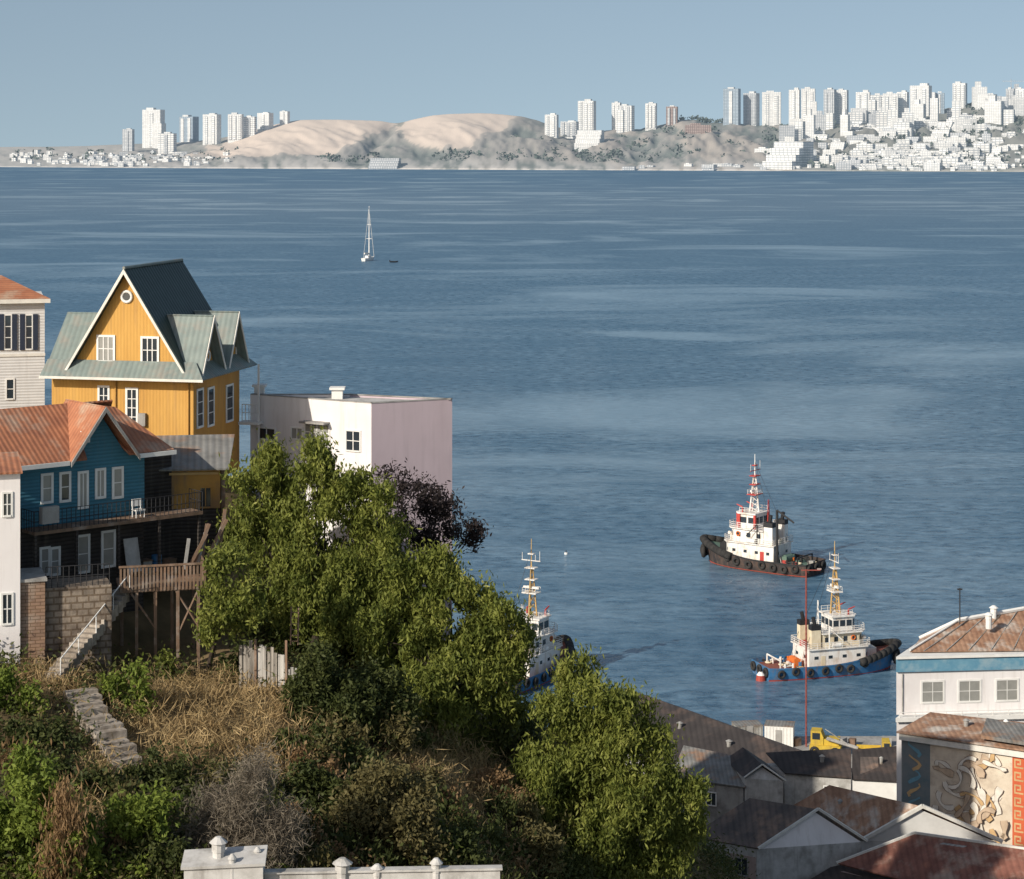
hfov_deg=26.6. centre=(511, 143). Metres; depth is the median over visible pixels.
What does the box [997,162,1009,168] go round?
hillside house
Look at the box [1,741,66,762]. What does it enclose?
scrub bush
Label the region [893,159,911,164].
hillside house
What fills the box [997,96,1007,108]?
hillside house
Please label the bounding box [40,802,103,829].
scrub bush
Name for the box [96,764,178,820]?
scrub bush
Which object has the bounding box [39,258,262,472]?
yellow house
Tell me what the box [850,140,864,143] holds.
hillside house
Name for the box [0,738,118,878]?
shrub
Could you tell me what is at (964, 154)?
hillside house
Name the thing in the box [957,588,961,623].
antenna pole
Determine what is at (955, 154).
hillside house
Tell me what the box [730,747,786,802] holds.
gabled shed
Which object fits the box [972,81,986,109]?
hillside house
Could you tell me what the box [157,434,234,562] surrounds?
yellow annex
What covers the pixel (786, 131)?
hillside house
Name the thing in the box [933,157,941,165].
hillside house
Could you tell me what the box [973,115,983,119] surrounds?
hillside house
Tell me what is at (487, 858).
scrub bush
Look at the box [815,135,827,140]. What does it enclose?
hillside house
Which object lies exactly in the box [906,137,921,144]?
hillside house
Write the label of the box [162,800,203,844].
scrub bush
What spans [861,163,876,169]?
hillside house
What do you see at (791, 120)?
hillside house
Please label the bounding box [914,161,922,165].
hillside house
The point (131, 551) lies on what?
loose board
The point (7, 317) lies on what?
window
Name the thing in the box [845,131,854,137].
hillside house
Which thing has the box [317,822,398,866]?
scrub bush
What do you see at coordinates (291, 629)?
ladder
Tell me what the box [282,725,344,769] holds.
scrub bush
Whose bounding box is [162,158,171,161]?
hillside house
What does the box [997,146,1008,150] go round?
hillside house
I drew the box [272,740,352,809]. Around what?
shrub
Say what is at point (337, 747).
scrub bush
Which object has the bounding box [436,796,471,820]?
scrub bush
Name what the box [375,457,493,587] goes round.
purple leaf tree
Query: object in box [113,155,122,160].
hillside house
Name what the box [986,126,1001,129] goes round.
hillside house
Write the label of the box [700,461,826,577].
tugboat
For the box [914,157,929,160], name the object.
hillside house
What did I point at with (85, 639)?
staircase
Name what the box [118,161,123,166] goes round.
hillside house
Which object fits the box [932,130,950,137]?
hillside house
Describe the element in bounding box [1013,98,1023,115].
hillside house
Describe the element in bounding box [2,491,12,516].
window
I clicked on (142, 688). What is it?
shrub
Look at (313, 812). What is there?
scrub bush
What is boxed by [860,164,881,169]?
hillside house
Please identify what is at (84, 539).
door
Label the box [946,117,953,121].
hillside house
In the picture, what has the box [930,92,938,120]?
hillside house
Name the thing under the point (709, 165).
hillside house
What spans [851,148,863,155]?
hillside house
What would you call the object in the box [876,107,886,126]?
hillside house
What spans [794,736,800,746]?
cargo crate
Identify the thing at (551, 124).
apartment tower
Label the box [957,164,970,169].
hillside house
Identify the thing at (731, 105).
apartment tower
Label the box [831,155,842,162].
hillside house
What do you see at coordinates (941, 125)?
hillside house
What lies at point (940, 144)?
hillside house
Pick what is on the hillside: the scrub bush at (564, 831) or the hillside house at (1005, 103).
the scrub bush at (564, 831)
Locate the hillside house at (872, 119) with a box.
[869,111,878,125]
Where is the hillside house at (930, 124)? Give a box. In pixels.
[927,121,937,130]
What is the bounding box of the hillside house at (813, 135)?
[812,134,828,138]
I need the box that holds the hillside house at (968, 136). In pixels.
[962,134,974,145]
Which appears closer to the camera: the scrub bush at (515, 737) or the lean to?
the scrub bush at (515, 737)
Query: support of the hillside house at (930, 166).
on the coast hills
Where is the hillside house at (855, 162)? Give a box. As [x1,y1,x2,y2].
[848,158,862,167]
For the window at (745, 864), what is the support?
in the grey gable house at (784, 841)
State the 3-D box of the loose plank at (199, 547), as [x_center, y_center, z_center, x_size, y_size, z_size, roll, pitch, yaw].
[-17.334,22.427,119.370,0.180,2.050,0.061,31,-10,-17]
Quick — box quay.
[763,736,896,767]
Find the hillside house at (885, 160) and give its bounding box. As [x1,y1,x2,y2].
[882,157,893,165]
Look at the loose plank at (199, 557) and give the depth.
119.62 m
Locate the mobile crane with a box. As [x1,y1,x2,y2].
[809,727,857,749]
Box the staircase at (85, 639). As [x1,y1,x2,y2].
[45,573,129,683]
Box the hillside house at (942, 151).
[939,148,948,155]
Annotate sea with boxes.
[0,167,1023,735]
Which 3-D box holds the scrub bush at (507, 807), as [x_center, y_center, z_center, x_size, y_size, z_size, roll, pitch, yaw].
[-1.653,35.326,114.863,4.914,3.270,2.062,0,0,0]
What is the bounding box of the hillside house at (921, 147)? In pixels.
[915,145,926,150]
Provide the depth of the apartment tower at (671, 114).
7500.72 m
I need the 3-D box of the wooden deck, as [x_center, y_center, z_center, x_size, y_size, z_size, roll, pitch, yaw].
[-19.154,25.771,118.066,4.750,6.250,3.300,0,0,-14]
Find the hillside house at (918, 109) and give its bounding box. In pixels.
[911,99,925,118]
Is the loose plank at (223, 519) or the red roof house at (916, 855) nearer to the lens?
the loose plank at (223, 519)
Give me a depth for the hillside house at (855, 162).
5975.98 m
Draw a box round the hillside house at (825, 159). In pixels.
[820,154,830,163]
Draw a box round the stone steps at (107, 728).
[63,687,141,772]
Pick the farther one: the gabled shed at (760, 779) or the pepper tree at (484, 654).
the gabled shed at (760, 779)
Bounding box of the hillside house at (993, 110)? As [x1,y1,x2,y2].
[984,95,1003,124]
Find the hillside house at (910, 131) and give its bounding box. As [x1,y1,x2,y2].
[897,128,912,136]
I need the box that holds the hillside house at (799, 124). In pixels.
[792,121,804,139]
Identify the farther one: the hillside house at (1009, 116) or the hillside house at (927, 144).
the hillside house at (1009, 116)
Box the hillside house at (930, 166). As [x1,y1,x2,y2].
[924,161,940,170]
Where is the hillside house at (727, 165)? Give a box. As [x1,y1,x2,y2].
[722,163,734,166]
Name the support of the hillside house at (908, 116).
on the coast hills
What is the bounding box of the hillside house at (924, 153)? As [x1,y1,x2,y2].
[920,149,930,156]
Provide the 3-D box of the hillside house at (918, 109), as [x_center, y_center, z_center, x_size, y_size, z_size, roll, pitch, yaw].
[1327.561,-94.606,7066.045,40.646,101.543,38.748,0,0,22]
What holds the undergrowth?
on the hillside
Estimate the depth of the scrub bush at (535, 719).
129.45 m
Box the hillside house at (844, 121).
[840,109,849,135]
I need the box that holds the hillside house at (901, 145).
[897,142,909,149]
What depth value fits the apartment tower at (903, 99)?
7122.08 m
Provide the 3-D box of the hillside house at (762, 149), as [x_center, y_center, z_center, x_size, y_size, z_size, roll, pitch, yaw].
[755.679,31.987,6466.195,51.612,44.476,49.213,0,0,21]
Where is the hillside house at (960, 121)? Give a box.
[954,117,970,132]
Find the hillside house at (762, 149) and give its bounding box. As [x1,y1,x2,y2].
[754,147,769,154]
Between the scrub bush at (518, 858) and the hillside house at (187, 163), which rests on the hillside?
the scrub bush at (518, 858)
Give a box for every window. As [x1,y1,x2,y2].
[1,592,13,625]
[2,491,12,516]
[4,314,11,349]
[5,378,14,399]
[25,314,32,349]
[39,546,50,575]
[41,472,53,503]
[49,546,60,576]
[59,471,70,502]
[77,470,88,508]
[95,467,105,498]
[96,335,114,360]
[97,385,109,400]
[112,466,123,498]
[120,290,132,303]
[125,387,137,422]
[140,336,158,361]
[196,387,203,428]
[199,486,211,508]
[207,386,214,427]
[226,383,233,422]
[257,426,275,440]
[290,426,302,440]
[304,424,329,440]
[345,429,360,451]
[706,791,716,806]
[734,856,747,876]
[921,680,944,703]
[958,679,981,702]
[995,678,1018,701]
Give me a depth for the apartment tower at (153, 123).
7951.28 m
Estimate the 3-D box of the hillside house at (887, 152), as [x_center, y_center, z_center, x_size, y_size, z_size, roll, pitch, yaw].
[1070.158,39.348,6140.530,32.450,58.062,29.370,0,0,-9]
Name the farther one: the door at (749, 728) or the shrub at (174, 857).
the door at (749, 728)
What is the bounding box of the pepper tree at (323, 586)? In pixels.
[205,426,421,667]
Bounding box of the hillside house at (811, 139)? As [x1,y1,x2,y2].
[806,138,814,141]
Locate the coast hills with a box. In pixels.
[0,105,1023,171]
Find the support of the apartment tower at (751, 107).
on the coast hills
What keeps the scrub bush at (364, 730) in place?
on the hillside
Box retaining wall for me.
[20,563,111,671]
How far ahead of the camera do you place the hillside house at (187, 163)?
6752.87 m
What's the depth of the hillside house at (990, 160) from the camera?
5899.83 m
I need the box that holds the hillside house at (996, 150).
[991,147,1001,155]
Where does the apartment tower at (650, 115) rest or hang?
on the coast hills
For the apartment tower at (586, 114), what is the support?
on the coast hills
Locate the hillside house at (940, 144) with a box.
[934,141,952,148]
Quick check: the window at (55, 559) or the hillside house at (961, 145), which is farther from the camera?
the hillside house at (961, 145)
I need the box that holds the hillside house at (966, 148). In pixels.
[964,147,978,153]
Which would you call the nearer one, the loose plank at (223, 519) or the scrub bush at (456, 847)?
the scrub bush at (456, 847)
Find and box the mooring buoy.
[756,668,765,681]
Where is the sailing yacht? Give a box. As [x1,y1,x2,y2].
[361,212,373,260]
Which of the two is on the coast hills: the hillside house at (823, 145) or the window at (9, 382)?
the hillside house at (823, 145)
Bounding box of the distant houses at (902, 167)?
[12,150,1023,170]
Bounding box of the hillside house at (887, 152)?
[882,147,895,157]
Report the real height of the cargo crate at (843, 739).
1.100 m
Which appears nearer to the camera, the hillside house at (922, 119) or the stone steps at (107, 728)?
the stone steps at (107, 728)
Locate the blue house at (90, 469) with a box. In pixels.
[0,399,202,611]
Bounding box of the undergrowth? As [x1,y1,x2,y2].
[0,588,760,878]
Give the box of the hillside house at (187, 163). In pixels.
[184,161,191,165]
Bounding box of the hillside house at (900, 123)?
[894,119,909,128]
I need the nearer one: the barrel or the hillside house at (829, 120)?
the barrel
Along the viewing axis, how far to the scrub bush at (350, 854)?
98.84 m
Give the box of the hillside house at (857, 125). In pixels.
[853,124,864,127]
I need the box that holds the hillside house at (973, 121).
[970,118,976,124]
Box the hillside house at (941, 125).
[935,122,953,129]
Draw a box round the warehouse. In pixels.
[766,748,850,804]
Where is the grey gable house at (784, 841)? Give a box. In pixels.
[704,798,867,878]
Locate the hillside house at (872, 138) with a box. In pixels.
[865,134,879,142]
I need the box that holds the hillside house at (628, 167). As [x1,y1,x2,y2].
[622,166,635,169]
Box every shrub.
[0,659,50,720]
[0,723,40,772]
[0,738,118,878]
[28,739,101,878]
[34,713,75,744]
[93,778,183,875]
[96,653,161,720]
[130,831,192,878]
[148,644,192,684]
[163,735,320,868]
[213,639,246,672]
[271,717,344,766]
[272,637,380,729]
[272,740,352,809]
[316,752,461,866]
[330,648,427,753]
[412,758,448,791]
[426,811,499,864]
[460,762,537,826]
[479,712,544,761]
[500,815,572,878]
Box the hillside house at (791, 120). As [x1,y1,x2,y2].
[790,119,801,124]
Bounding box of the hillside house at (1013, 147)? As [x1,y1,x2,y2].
[1003,145,1019,149]
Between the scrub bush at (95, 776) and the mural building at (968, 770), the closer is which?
the scrub bush at (95, 776)
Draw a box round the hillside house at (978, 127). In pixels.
[975,124,984,137]
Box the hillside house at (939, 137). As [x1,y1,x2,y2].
[931,134,942,140]
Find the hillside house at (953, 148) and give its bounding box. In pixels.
[948,146,959,151]
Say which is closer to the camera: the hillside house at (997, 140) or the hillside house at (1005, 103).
the hillside house at (997, 140)
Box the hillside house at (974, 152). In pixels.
[970,149,979,157]
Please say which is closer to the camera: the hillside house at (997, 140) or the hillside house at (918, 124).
the hillside house at (997, 140)
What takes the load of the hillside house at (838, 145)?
on the coast hills
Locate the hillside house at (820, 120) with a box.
[816,111,825,130]
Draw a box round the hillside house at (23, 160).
[20,158,28,162]
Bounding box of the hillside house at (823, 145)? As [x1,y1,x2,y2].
[818,142,827,149]
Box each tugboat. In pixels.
[496,539,575,694]
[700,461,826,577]
[750,541,901,681]
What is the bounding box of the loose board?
[123,537,141,572]
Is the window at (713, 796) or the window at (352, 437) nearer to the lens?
the window at (352, 437)
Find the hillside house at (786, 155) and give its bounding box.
[762,142,813,169]
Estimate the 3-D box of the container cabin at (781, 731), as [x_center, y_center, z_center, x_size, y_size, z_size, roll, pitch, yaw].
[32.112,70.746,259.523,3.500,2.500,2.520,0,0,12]
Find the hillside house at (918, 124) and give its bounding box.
[914,121,925,128]
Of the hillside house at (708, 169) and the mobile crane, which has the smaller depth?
the mobile crane
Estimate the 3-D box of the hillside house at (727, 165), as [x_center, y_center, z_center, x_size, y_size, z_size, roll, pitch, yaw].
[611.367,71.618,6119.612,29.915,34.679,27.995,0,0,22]
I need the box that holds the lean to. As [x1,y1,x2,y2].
[812,865,892,878]
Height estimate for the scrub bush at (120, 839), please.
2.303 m
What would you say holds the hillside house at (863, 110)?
on the coast hills
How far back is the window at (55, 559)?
119.34 m
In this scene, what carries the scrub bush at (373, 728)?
on the hillside
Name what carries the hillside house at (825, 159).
on the coast hills
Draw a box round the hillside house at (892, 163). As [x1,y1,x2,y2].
[888,161,898,165]
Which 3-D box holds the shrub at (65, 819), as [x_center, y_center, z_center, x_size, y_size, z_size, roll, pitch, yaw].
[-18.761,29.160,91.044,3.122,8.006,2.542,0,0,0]
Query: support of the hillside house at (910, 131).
on the coast hills
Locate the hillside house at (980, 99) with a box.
[977,94,996,109]
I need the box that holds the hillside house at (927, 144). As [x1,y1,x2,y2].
[913,143,929,149]
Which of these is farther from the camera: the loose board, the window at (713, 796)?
the window at (713, 796)
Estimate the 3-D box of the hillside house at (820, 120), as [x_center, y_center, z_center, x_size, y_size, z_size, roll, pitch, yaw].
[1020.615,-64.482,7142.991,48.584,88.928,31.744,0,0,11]
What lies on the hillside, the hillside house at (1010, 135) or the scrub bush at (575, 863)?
the scrub bush at (575, 863)
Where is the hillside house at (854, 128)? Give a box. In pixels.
[850,125,858,129]
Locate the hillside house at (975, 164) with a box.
[971,160,984,168]
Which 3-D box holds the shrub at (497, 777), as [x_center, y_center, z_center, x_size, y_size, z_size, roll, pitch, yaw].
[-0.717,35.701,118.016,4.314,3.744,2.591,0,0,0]
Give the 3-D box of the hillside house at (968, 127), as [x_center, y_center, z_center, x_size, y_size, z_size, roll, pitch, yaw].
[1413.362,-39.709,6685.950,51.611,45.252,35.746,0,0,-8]
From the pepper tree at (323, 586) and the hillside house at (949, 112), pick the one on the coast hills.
the hillside house at (949, 112)
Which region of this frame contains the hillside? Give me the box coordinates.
[0,476,729,878]
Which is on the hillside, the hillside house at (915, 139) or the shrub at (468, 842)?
the shrub at (468, 842)
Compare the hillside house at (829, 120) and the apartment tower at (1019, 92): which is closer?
the apartment tower at (1019, 92)
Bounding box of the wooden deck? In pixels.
[116,555,206,670]
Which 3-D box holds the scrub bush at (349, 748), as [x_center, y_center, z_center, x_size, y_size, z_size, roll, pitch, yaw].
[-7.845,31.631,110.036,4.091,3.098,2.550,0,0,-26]
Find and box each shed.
[594,693,851,789]
[675,745,745,824]
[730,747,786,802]
[852,746,896,800]
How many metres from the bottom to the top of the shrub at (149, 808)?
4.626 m
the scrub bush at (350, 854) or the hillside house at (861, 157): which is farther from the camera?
the hillside house at (861, 157)
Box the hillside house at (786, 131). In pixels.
[779,125,794,141]
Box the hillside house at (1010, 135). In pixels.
[1007,132,1014,138]
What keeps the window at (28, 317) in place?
in the grey house at (22, 338)
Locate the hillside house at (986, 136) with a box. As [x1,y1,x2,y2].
[982,131,991,142]
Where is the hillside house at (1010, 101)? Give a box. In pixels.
[1008,99,1012,104]
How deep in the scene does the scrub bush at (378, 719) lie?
113.91 m
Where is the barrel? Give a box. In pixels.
[151,554,161,571]
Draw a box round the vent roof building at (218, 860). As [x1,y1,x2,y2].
[181,836,502,878]
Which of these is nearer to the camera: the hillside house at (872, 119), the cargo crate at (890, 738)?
the cargo crate at (890, 738)
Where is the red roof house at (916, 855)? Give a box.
[836,831,1023,878]
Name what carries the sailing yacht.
on the sea
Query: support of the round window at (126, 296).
in the yellow house at (157, 348)
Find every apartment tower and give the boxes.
[122,128,133,151]
[142,108,165,148]
[158,132,176,153]
[179,115,198,142]
[203,113,220,144]
[228,113,243,142]
[244,115,256,137]
[257,112,272,131]
[280,111,289,124]
[545,113,558,137]
[561,120,578,138]
[578,99,595,129]
[612,101,620,129]
[616,104,634,132]
[645,102,656,130]
[666,105,677,125]
[723,87,740,125]
[743,91,759,125]
[762,91,780,125]
[789,88,800,124]
[801,87,816,120]
[824,88,835,124]
[836,89,848,123]
[856,90,870,123]
[869,93,882,113]
[883,92,897,117]
[897,90,908,117]
[910,83,931,115]
[936,91,944,113]
[952,82,966,107]
[1006,87,1014,100]
[1015,87,1023,97]
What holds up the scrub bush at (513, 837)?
on the hillside
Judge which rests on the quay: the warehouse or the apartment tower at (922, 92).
the warehouse
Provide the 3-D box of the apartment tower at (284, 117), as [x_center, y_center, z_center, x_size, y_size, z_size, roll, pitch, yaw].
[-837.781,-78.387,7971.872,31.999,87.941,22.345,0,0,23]
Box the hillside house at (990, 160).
[986,157,1000,165]
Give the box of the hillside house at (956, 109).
[952,101,960,118]
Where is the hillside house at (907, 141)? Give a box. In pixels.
[896,139,910,143]
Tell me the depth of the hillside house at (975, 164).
5844.86 m
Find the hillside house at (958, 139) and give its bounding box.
[948,136,965,144]
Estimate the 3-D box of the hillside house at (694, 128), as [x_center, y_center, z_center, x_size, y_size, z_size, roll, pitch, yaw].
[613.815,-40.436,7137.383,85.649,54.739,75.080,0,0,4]
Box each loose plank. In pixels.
[183,538,189,568]
[188,533,207,566]
[193,523,210,562]
[196,533,204,561]
[200,523,206,560]
[206,519,227,557]
[215,518,225,549]
[219,509,226,547]
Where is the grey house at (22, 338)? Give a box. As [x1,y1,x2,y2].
[0,275,49,408]
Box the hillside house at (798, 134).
[795,129,801,141]
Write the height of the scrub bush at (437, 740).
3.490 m
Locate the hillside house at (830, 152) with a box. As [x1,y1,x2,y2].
[823,150,837,154]
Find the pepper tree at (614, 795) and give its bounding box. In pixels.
[507,638,714,878]
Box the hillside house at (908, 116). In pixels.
[902,108,913,128]
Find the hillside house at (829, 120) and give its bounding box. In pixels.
[826,113,833,129]
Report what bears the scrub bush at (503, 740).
on the hillside
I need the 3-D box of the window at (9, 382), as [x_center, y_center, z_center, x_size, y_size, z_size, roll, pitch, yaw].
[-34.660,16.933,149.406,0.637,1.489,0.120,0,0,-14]
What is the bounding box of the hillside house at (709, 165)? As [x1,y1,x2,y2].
[702,164,716,167]
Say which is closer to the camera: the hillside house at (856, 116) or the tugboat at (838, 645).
the tugboat at (838, 645)
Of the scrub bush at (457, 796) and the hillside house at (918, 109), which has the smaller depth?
the scrub bush at (457, 796)
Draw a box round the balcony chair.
[131,498,144,517]
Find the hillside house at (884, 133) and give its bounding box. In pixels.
[879,131,895,137]
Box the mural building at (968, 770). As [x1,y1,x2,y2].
[896,712,1023,846]
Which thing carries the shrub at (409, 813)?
on the hillside
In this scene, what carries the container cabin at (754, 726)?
on the quay
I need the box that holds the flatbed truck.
[857,738,890,748]
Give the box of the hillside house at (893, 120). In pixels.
[891,118,906,127]
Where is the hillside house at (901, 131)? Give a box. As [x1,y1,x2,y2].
[890,129,907,137]
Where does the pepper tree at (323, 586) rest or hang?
on the hillside
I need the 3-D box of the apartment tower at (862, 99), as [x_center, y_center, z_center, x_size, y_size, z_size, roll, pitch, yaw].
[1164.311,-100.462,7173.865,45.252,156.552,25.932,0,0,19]
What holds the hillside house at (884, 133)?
on the coast hills
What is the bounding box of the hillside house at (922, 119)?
[916,118,929,122]
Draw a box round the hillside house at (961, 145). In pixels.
[958,143,965,148]
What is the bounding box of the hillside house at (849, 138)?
[847,136,863,143]
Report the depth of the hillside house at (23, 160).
7218.65 m
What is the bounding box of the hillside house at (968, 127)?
[959,124,974,133]
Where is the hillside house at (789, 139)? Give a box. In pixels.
[785,137,794,141]
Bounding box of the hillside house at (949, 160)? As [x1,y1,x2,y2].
[943,156,959,166]
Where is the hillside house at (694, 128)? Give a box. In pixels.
[685,123,710,133]
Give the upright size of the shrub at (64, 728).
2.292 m
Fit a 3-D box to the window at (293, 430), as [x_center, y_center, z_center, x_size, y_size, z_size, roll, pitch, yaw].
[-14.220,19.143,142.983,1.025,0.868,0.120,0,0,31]
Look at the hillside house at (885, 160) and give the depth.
6004.97 m
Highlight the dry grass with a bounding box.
[6,653,580,878]
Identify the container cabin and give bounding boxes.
[731,720,762,735]
[764,720,794,746]
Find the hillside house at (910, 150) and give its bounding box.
[903,149,915,152]
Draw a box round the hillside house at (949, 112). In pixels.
[947,108,951,118]
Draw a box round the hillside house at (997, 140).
[991,137,1003,145]
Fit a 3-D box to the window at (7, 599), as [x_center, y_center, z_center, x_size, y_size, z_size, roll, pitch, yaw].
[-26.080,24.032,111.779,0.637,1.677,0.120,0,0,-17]
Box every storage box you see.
[143,558,152,573]
[162,557,176,569]
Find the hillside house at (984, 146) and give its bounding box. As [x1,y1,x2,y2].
[974,142,991,152]
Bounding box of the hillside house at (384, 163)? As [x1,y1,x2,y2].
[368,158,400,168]
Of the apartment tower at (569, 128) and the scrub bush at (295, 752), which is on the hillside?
the scrub bush at (295, 752)
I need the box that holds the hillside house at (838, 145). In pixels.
[830,142,845,150]
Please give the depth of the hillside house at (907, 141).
6448.66 m
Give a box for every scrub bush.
[0,711,59,754]
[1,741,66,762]
[6,747,74,787]
[18,838,47,872]
[37,753,113,793]
[38,755,141,810]
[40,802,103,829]
[92,812,168,872]
[93,851,152,878]
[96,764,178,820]
[97,828,136,859]
[99,851,158,878]
[107,757,150,792]
[133,739,206,793]
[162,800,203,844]
[172,758,230,798]
[205,761,284,800]
[248,792,322,821]
[260,742,324,765]
[266,842,295,868]
[269,798,326,844]
[279,739,351,784]
[280,744,340,774]
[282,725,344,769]
[284,841,337,867]
[288,807,317,853]
[291,827,334,867]
[300,735,351,767]
[302,815,352,855]
[306,827,385,867]
[308,709,372,747]
[315,715,384,766]
[316,795,344,818]
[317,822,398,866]
[319,754,373,781]
[321,678,385,746]
[337,732,393,773]
[358,688,407,754]
[360,699,423,761]
[384,820,463,864]
[390,829,461,865]
[391,763,415,792]
[415,720,461,757]
[416,728,445,756]
[420,778,477,825]
[432,808,448,830]
[435,798,447,826]
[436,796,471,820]
[438,778,481,827]
[441,816,462,826]
[443,810,496,856]
[445,806,513,871]
[447,799,505,860]
[459,845,488,864]
[467,720,519,759]
[470,714,523,759]
[470,799,536,874]
[474,779,547,830]
[475,727,521,766]
[475,779,526,836]
[475,835,489,852]
[495,836,537,878]
[517,808,574,856]
[523,719,538,736]
[524,691,568,751]
[526,688,569,732]
[553,837,612,878]
[553,839,570,859]
[557,846,599,878]
[559,846,590,878]
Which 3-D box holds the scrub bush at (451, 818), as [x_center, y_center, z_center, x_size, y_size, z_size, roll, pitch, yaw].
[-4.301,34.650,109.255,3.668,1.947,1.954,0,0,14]
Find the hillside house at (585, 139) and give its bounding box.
[574,130,603,151]
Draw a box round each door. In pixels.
[78,533,89,573]
[101,529,115,568]
[747,726,752,732]
[775,730,781,742]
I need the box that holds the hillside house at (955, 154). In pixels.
[950,153,960,156]
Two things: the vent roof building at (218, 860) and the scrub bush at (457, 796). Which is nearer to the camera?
the vent roof building at (218, 860)
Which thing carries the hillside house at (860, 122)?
on the coast hills
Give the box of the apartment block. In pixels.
[250,383,452,639]
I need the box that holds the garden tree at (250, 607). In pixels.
[187,530,279,670]
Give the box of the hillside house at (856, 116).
[848,108,862,120]
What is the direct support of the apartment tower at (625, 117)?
on the coast hills
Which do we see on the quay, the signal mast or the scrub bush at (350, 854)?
the signal mast
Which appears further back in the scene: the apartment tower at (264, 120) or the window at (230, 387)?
the apartment tower at (264, 120)
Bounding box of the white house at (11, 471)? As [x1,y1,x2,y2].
[0,451,22,663]
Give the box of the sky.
[0,0,1023,146]
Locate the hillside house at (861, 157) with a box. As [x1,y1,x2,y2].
[858,154,865,162]
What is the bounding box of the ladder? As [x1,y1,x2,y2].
[290,607,298,644]
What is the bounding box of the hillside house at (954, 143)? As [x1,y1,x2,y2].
[945,141,956,147]
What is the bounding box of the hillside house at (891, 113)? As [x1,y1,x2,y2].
[887,104,896,125]
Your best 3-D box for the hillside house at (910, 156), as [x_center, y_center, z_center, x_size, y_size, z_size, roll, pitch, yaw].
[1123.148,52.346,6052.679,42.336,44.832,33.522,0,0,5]
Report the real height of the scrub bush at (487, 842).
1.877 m
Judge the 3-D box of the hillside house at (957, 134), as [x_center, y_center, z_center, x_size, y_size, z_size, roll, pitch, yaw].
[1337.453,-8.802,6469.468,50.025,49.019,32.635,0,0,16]
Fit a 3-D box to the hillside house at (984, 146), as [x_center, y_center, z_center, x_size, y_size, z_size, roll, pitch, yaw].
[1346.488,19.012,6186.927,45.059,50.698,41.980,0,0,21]
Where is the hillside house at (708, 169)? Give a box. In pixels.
[702,168,716,170]
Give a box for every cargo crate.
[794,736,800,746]
[840,736,846,748]
[848,737,855,745]
[882,736,891,745]
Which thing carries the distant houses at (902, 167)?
on the coast hills
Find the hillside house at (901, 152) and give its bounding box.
[896,150,904,157]
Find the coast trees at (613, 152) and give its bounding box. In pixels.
[9,102,1023,168]
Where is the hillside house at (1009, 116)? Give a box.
[1004,109,1014,125]
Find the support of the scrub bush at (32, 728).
on the hillside
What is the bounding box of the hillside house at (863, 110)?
[853,108,865,120]
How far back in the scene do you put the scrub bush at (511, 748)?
124.90 m
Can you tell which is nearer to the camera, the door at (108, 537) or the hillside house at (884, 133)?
the door at (108, 537)
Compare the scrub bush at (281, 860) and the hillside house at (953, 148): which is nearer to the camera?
the scrub bush at (281, 860)
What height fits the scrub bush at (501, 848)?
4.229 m
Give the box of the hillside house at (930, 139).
[923,137,936,142]
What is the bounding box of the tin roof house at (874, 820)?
[794,785,1002,850]
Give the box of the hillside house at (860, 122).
[852,121,865,123]
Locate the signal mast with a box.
[801,568,820,746]
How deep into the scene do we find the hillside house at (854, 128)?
6892.94 m
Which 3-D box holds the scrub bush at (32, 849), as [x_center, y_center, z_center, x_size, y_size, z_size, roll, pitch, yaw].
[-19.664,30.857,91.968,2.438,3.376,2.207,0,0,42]
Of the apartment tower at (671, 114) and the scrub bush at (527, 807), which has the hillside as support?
the scrub bush at (527, 807)
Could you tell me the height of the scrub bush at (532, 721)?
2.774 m
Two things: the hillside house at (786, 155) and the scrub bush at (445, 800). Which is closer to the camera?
the scrub bush at (445, 800)
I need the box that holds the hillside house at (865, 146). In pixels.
[856,142,874,151]
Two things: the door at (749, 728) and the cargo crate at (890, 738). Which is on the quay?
the cargo crate at (890, 738)
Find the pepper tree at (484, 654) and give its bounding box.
[337,534,541,765]
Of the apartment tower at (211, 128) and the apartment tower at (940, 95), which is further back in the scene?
the apartment tower at (211, 128)
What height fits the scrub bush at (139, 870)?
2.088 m
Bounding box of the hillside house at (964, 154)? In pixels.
[956,152,967,156]
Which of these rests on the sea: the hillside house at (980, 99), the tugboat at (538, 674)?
the tugboat at (538, 674)
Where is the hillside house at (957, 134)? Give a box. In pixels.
[950,133,967,136]
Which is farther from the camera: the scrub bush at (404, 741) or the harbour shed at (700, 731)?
the harbour shed at (700, 731)
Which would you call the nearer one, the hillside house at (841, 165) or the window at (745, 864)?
the window at (745, 864)
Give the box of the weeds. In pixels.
[0,584,740,878]
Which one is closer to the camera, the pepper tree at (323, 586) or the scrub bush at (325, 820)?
the scrub bush at (325, 820)
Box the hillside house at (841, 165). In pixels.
[836,161,850,169]
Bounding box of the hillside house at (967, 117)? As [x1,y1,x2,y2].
[959,114,972,118]
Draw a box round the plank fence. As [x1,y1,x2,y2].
[239,639,296,692]
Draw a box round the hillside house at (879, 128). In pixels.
[877,126,886,132]
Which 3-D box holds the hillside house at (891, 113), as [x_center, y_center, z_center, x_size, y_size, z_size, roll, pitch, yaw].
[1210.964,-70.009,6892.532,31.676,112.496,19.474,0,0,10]
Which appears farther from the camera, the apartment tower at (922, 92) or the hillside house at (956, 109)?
the apartment tower at (922, 92)
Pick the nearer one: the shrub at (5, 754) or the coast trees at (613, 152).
the shrub at (5, 754)
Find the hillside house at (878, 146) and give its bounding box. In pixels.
[875,144,887,148]
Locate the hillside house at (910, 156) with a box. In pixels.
[905,155,921,160]
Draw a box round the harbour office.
[896,605,1023,800]
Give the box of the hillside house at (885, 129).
[882,128,896,130]

